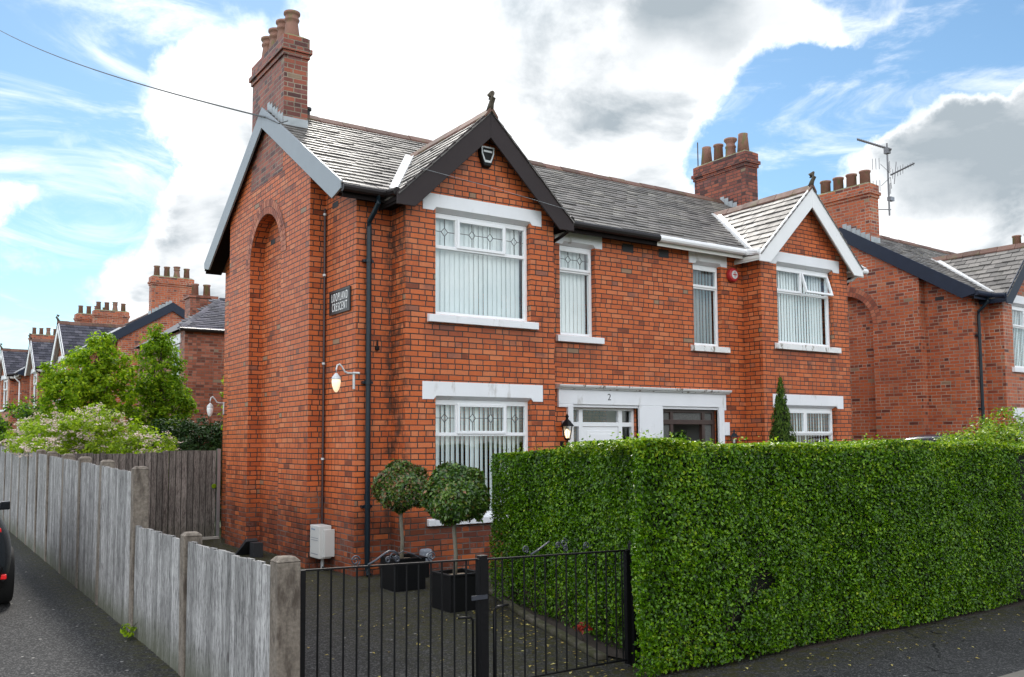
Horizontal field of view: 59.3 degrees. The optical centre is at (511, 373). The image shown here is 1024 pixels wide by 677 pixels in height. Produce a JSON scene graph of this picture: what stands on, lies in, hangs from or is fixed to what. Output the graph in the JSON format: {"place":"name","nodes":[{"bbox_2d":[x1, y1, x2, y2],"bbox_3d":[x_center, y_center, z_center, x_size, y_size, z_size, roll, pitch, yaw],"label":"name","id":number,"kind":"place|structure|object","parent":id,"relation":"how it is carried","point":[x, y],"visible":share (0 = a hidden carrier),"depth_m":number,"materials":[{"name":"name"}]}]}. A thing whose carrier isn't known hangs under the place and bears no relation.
{"place":"outdoors","nodes":[
{"label":"outdoors","id":0,"kind":"place"},
{"bbox_2d":[0,530,179,676],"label":"lane","id":1,"kind":"structure","parent":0,"point":[54,622],"depth_m":8.32,"materials":[{"name":"grey asphalt"}]},
{"bbox_2d":[0,501,14,603],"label":"parked car","id":2,"kind":"object","parent":1,"relation":"on","point":[7,567],"visible":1,"depth_m":9.62,"materials":[{"name":"black paint"}]},
{"bbox_2d":[120,621,136,638],"bbox_3d":[-3.499,2.312,8.163,0.207,0.196,0.168,-3,-5,35],"label":"weed","id":3,"kind":"object","parent":1,"relation":"on","point":[126,633],"visible":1,"depth_m":8.14,"materials":[{"name":"green plant"}]},
{"bbox_2d":[0,443,300,676],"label":"wooden fence","id":4,"kind":"object","parent":1,"relation":"on","point":[187,604],"visible":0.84,"depth_m":7.82,"materials":[{"name":"wood"}]},
{"bbox_2d":[214,507,220,536],"bbox_3d":[-7.408,3.561,23.298,10.160,0.001,12.700,3,-5,-34],"label":"back garden","id":5,"kind":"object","parent":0,"point":[219,528],"depth_m":18.23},
{"bbox_2d":[0,391,55,448],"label":"shrub","id":6,"kind":"object","parent":5,"relation":"on","point":[23,410],"visible":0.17,"depth_m":22.27,"materials":[{"name":"green plant"}]},
{"bbox_2d":[33,331,141,452],"bbox_3d":[-9.251,1.154,19.360,2.002,4.242,2.156,-3,-5,33],"label":"deciduous tree","id":7,"kind":"object","parent":5,"relation":"on","point":[94,381],"visible":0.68,"depth_m":19.16,"materials":[{"name":"green plant"}]},
{"bbox_2d":[0,402,183,481],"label":"flowering shrub","id":8,"kind":"object","parent":5,"relation":"on","point":[70,430],"visible":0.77,"depth_m":16.75,"materials":[{"name":"green plant"}]},
{"bbox_2d":[119,323,198,440],"bbox_3d":[-8.130,1.085,20.487,1.693,4.533,1.506,-1,-4,14],"label":"deciduous tree","id":9,"kind":"object","parent":5,"relation":"on","point":[154,391],"visible":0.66,"depth_m":20.43,"materials":[{"name":"green plant"}]},
{"bbox_2d":[133,413,222,525],"bbox_3d":[-6.392,1.998,18.981,3.154,2.486,1.857,3,-5,-34],"label":"laurel bush","id":10,"kind":"object","parent":5,"relation":"on","point":[211,433],"visible":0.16,"depth_m":18.62,"materials":[{"name":"green plant"}]},
{"bbox_2d":[217,376,223,514],"bbox_3d":[-5.846,1.571,18.398,0.354,3.223,0.377,-3,-5,29],"label":"climbing plant","id":11,"kind":"object","parent":5,"relation":"on","point":[222,381],"visible":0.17,"depth_m":18.41,"materials":[{"name":"green plant"}]},
{"bbox_2d":[235,538,262,557],"bbox_3d":[-4.130,2.720,14.107,0.288,0.268,0.518,3,-5,-34],"label":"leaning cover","id":12,"kind":"object","parent":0,"point":[253,547],"visible":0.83,"depth_m":14.01,"materials":[{"name":"black plastic"}]},
{"bbox_2d":[419,548,431,577],"bbox_3d":[-1.126,2.477,11.780,0.150,0.370,0.132,3,-5,-34],"label":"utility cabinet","id":13,"kind":"object","parent":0,"point":[424,552],"visible":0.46,"depth_m":11.75,"materials":[{"name":"grey plastic"}]},
{"bbox_2d":[202,537,791,676],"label":"driveway","id":14,"kind":"structure","parent":0,"point":[610,670],"depth_m":8.04,"materials":[{"name":"grey asphalt"}]},
{"bbox_2d":[46,451,168,533],"bbox_3d":[-7.078,2.177,15.749,2.000,1.630,0.090,3,-5,-34],"label":"wooden fence","id":15,"kind":"object","parent":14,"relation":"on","point":[156,464],"visible":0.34,"depth_m":16.15,"materials":[{"name":"grey wood"}]},
{"bbox_2d":[167,449,220,537],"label":"wooden gate","id":16,"kind":"structure","parent":14,"relation":"on","point":[193,476],"depth_m":16.53,"materials":[{"name":"wood"}]},
{"bbox_2d":[202,536,218,539],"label":"threshold slab","id":17,"kind":"structure","parent":14,"relation":"on","point":[210,537],"depth_m":16.55,"materials":[{"name":"grey concrete"}]},
{"bbox_2d":[380,553,426,591],"bbox_3d":[-1.324,2.406,10.911,0.434,0.385,0.434,3,-5,-34],"label":"planter","id":18,"kind":"object","parent":14,"relation":"on","point":[388,577],"visible":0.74,"depth_m":10.76,"materials":[{"name":"black plastic"}]},
{"bbox_2d":[370,458,428,557],"bbox_3d":[-1.349,1.651,10.945,0.766,1.238,0.720,3,-5,-34],"label":"topiary tree","id":19,"kind":"object","parent":18,"relation":"on","point":[397,484],"visible":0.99,"depth_m":10.77,"materials":[{"name":"green plant"}]},
{"bbox_2d":[432,568,475,612],"bbox_3d":[-0.583,2.303,9.594,0.424,0.385,0.424,3,-5,-34],"label":"planter","id":20,"kind":"object","parent":14,"relation":"on","point":[448,606],"visible":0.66,"depth_m":9.43,"materials":[{"name":"black plastic"}]},
{"bbox_2d":[417,461,492,573],"bbox_3d":[-0.617,1.545,9.616,0.822,1.243,0.791,3,-5,-34],"label":"topiary tree","id":21,"kind":"object","parent":20,"relation":"on","point":[453,495],"visible":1,"depth_m":9.44,"materials":[{"name":"green plant"}]},
{"bbox_2d":[471,554,487,676],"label":"gate post","id":22,"kind":"object","parent":14,"relation":"on","point":[483,597],"visible":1,"depth_m":6.35,"materials":[{"name":"black metal"}]},
{"bbox_2d":[300,550,480,676],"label":"iron gate","id":23,"kind":"structure","parent":22,"relation":"attached to","point":[369,565],"depth_m":6.00,"materials":[{"name":"black metal"}]},
{"bbox_2d":[489,589,605,660],"bbox_3d":[0.216,2.412,8.870,0.139,0.050,3.402,1,-4,-17],"label":"drive edging","id":24,"kind":"object","parent":14,"relation":"on","point":[551,629],"visible":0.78,"depth_m":8.26,"materials":[{"name":"grey concrete"}]},
{"bbox_2d":[503,591,643,661],"bbox_3d":[1.014,2.431,9.124,2.400,0.001,3.700,3,-5,-34],"label":"hedge bed","id":25,"kind":"object","parent":14,"relation":"on","point":[591,641],"depth_m":8.06,"materials":[{"name":"soil"}]},
{"bbox_2d":[569,614,592,639],"bbox_3d":[0.613,2.223,7.876,0.179,0.237,0.230,3,-5,-34],"label":"red leaf plant","id":26,"kind":"object","parent":25,"relation":"on","point":[579,628],"visible":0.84,"depth_m":7.83,"materials":[{"name":"brown plant"}]},
{"bbox_2d":[628,541,639,666],"bbox_3d":[0.967,1.809,7.137,0.068,0.986,0.065,3,-5,-34],"label":"gate post","id":27,"kind":"object","parent":14,"relation":"on","point":[634,635],"visible":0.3,"depth_m":7.09,"materials":[{"name":"black metal"}]},
{"bbox_2d":[487,538,630,676],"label":"iron gate","id":28,"kind":"structure","parent":27,"relation":"attached to","point":[626,620],"depth_m":6.79,"materials":[{"name":"black metal"}]},
{"bbox_2d":[308,583,1023,676],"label":"fallen leaves","id":29,"kind":"object","parent":14,"relation":"on","point":[631,666],"visible":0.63,"depth_m":7.62,"materials":[{"name":"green plant"}]},
{"bbox_2d":[0,0,1023,349],"label":"sky","id":30,"kind":"structure","parent":0,"point":[105,180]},
{"bbox_2d":[489,569,1023,651],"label":"front garden","id":31,"kind":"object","parent":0,"point":[1020,602],"visible":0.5,"depth_m":8.38,"materials":[{"name":"soil"}]},
{"bbox_2d":[204,9,868,576],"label":"semi detached house","id":32,"kind":"structure","parent":31,"relation":"on","point":[488,319],"depth_m":14.18,"materials":[{"name":"red brick"}]},
{"bbox_2d":[207,396,223,416],"bbox_3d":[-5.564,0.613,16.884,0.324,0.387,0.122,3,-5,-34],"label":"wall lamp","id":33,"kind":"object","parent":32,"relation":"attached to","point":[210,407],"visible":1,"depth_m":16.80,"materials":[{"name":"white glass"}]},
{"bbox_2d":[0,30,567,209],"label":"overhead cable","id":34,"kind":"object","parent":32,"relation":"attached to","point":[203,101],"visible":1,"depth_m":17.51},
{"bbox_2d":[310,524,334,570],"bbox_3d":[-2.635,2.410,12.478,0.214,0.625,0.385,3,-5,-34],"label":"meter box","id":35,"kind":"object","parent":32,"relation":"attached to","point":[322,542],"visible":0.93,"depth_m":12.36,"materials":[{"name":"plastic"}]},
{"bbox_2d":[310,524,330,558],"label":"door cover","id":36,"kind":"structure","parent":35,"relation":"in","point":[316,547],"depth_m":12.38,"materials":[{"name":"plastic"}]},
{"bbox_2d":[321,209,326,523],"bbox_3d":[-2.701,-0.128,12.890,0.048,4.550,0.046,3,-5,-34],"label":"cable conduit","id":37,"kind":"object","parent":32,"relation":"attached to","point":[323,364],"visible":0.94,"depth_m":12.87,"materials":[{"name":"grey metal"}]},
{"bbox_2d":[329,286,350,315],"bbox_3d":[-2.394,-1.010,12.514,0.027,0.330,0.710,3,-5,-34],"label":"street sign","id":38,"kind":"object","parent":32,"relation":"attached to","point":[339,300],"visible":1,"depth_m":12.49,"materials":[{"name":"metal"}]},
{"bbox_2d":[332,363,359,391],"bbox_3d":[-2.212,0.054,11.949,0.369,0.387,0.136,1,-5,-22],"label":"wall lamp","id":39,"kind":"object","parent":32,"relation":"attached to","point":[336,380],"visible":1,"depth_m":11.87,"materials":[{"name":"white glass"}]},
{"bbox_2d":[435,213,526,321],"bbox_3d":[-0.471,-1.496,12.905,1.593,1.435,0.152,3,-5,-34],"label":"window","id":40,"kind":"structure","parent":32,"relation":"in","point":[457,251],"depth_m":12.94,"materials":[{"name":"white plastic"}]},
{"bbox_2d":[435,400,527,513],"bbox_3d":[-0.458,1.181,12.709,1.593,1.605,0.161,3,-5,-34],"label":"window","id":41,"kind":"structure","parent":32,"relation":"in","point":[506,418],"depth_m":12.74,"materials":[{"name":"white plastic"}]},
{"bbox_2d":[478,146,493,167],"bbox_3d":[-0.364,-3.099,12.872,0.246,0.292,0.078,3,-5,-34],"label":"alarm box","id":42,"kind":"object","parent":32,"relation":"attached to","point":[486,155],"visible":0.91,"depth_m":12.83,"materials":[{"name":"black plastic"}]},
{"bbox_2d":[560,414,573,447],"bbox_3d":[0.842,0.911,13.794,0.207,0.610,0.281,0,-4,-8],"label":"wall lantern","id":43,"kind":"object","parent":32,"relation":"attached to","point":[567,423],"depth_m":13.74,"materials":[{"name":"black metal"}]},
{"bbox_2d":[559,245,591,336],"bbox_3d":[0.959,-1.306,14.367,0.710,1.437,0.152,3,-5,-34],"label":"window","id":44,"kind":"structure","parent":32,"relation":"in","point":[572,272],"depth_m":14.44,"materials":[{"name":"white plastic"}]},
{"bbox_2d":[583,427,617,440],"bbox_3d":[1.418,1.832,14.409,0.730,1.960,0.064,3,-5,-34],"label":"front door","id":45,"kind":"structure","parent":32,"relation":"in","point":[602,433],"depth_m":14.44,"materials":[{"name":"white paint"}]},
{"bbox_2d":[697,142,698,165],"bbox_3d":[4.431,-5.047,21.429,0.024,0.950,0.028,3,-5,-34],"label":"aerial rod","id":46,"kind":"object","parent":32,"relation":"attached to","point":[697,155],"visible":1,"depth_m":21.43,"materials":[{"name":"silver metal"}]},
{"bbox_2d":[693,265,717,346],"bbox_3d":[3.360,-1.199,15.989,0.700,1.437,0.178,3,-5,-34],"label":"window","id":47,"kind":"structure","parent":32,"relation":"in","point":[698,297],"depth_m":16.06,"materials":[{"name":"white plastic"}]},
{"bbox_2d":[726,268,738,281],"bbox_3d":[3.979,-1.781,16.192,0.260,0.260,0.096,3,-5,-34],"label":"alarm bell","id":48,"kind":"object","parent":32,"relation":"attached to","point":[732,274],"visible":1,"depth_m":16.14,"materials":[{"name":"red plastic"}]},
{"bbox_2d":[730,430,738,442],"bbox_3d":[3.903,1.193,15.869,0.149,0.439,0.202,7,-8,-59],"label":"wall lantern","id":49,"kind":"object","parent":32,"relation":"attached to","point":[733,434],"depth_m":15.84,"materials":[{"name":"black metal"}]},
{"bbox_2d":[776,266,833,346],"bbox_3d":[5.405,-1.242,16.762,1.593,1.435,0.273,3,-5,-34],"label":"window","id":50,"kind":"structure","parent":32,"relation":"in","point":[802,275],"depth_m":16.88,"materials":[{"name":"white plastic"}]},
{"bbox_2d":[789,408,832,442],"bbox_3d":[5.384,1.439,16.617,1.593,1.605,0.164,3,-5,-34],"label":"window","id":51,"kind":"structure","parent":32,"relation":"in","point":[804,411],"depth_m":16.73,"materials":[{"name":"white plastic"}]},
{"bbox_2d":[671,430,686,437],"bbox_3d":[2.810,1.891,14.892,0.564,1.961,0.467,-3,-5,31],"label":"potted plant","id":52,"kind":"object","parent":31,"relation":"on","point":[679,434],"visible":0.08,"depth_m":15.00,"materials":[{"name":"green plant"}]},
{"bbox_2d":[488,430,1023,676],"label":"hedge","id":53,"kind":"object","parent":31,"relation":"on","point":[749,548],"visible":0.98,"depth_m":7.92,"materials":[{"name":"green plant"}]},
{"bbox_2d":[768,376,795,441],"bbox_3d":[4.285,1.412,14.239,0.911,2.798,0.999,3,-5,-34],"label":"conifer","id":54,"kind":"object","parent":31,"relation":"on","point":[781,428],"visible":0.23,"depth_m":14.22,"materials":[{"name":"green plant"}]},
{"bbox_2d":[931,406,1023,444],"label":"privet bush","id":55,"kind":"object","parent":31,"relation":"on","point":[1004,435],"visible":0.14,"depth_m":11.40,"materials":[{"name":"green plant"}]},
{"bbox_2d":[676,605,1023,676],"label":"footpath","id":56,"kind":"structure","parent":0,"point":[997,649],"depth_m":7.36,"materials":[{"name":"grey asphalt"}]},
{"bbox_2d":[818,169,1023,440],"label":"semi detached house","id":57,"kind":"structure","parent":0,"point":[936,340],"depth_m":21.12,"materials":[{"name":"red brick"}]},
{"bbox_2d":[857,138,914,215],"bbox_3d":[9.434,-5.012,22.707,1.310,2.113,0.508,-2,-4,17],"label":"tv aerial","id":58,"kind":"object","parent":57,"relation":"attached to","point":[887,150],"visible":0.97,"depth_m":22.58,"materials":[{"name":"metal"}]},
{"bbox_2d":[1012,306,1023,367],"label":"window","id":59,"kind":"structure","parent":57,"relation":"in","point":[1020,310],"depth_m":21.02,"materials":[{"name":"white plastic"}]},
{"bbox_2d":[874,433,1023,451],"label":"parked car","id":60,"kind":"object","parent":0,"point":[928,437],"visible":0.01,"depth_m":17.62,"materials":[{"name":"black paint"}]},
{"label":"road","id":61,"kind":"structure","parent":0,"visible":0},
{"bbox_2d":[999,670,1023,676],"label":"road kerb","id":62,"kind":"structure","parent":61,"relation":"on","point":[1020,673],"depth_m":6.72,"materials":[{"name":"concrete"}]},
{"label":"ground","id":63,"kind":"structure","parent":0,"visible":0},
{"bbox_2d":[0,305,103,434],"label":"semi detached house","id":64,"kind":"structure","parent":63,"relation":"on","point":[14,382],"depth_m":43.57,"materials":[{"name":"brick"}]},
{"bbox_2d":[3,380,7,406],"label":"window","id":65,"kind":"structure","parent":64,"relation":"in","point":[5,385],"depth_m":44.16,"materials":[{"name":"white plastic"}]},
{"bbox_2d":[24,265,193,435],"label":"semi detached house","id":66,"kind":"structure","parent":63,"relation":"on","point":[167,293],"depth_m":34.63,"materials":[{"name":"red brick"}]},
{"bbox_2d":[33,374,36,404],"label":"window","id":67,"kind":"structure","parent":66,"relation":"in","point":[35,375],"depth_m":40.28,"materials":[{"name":"white plastic"}]},
{"bbox_2d":[133,283,224,503],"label":"hipped house","id":68,"kind":"structure","parent":63,"relation":"on","point":[199,330],"depth_m":24.98,"materials":[{"name":"brown brick"},{"name":"dark slate"},{"name":"white upvc"}]},
{"bbox_2d":[172,344,179,378],"bbox_3d":[-9.483,-0.226,25.462,0.060,1.200,1.000,3,-5,-34],"label":"window","id":69,"kind":"structure","parent":68,"relation":"in","point":[178,345],"depth_m":25.38,"materials":[{"name":"white plastic"}]}
]}

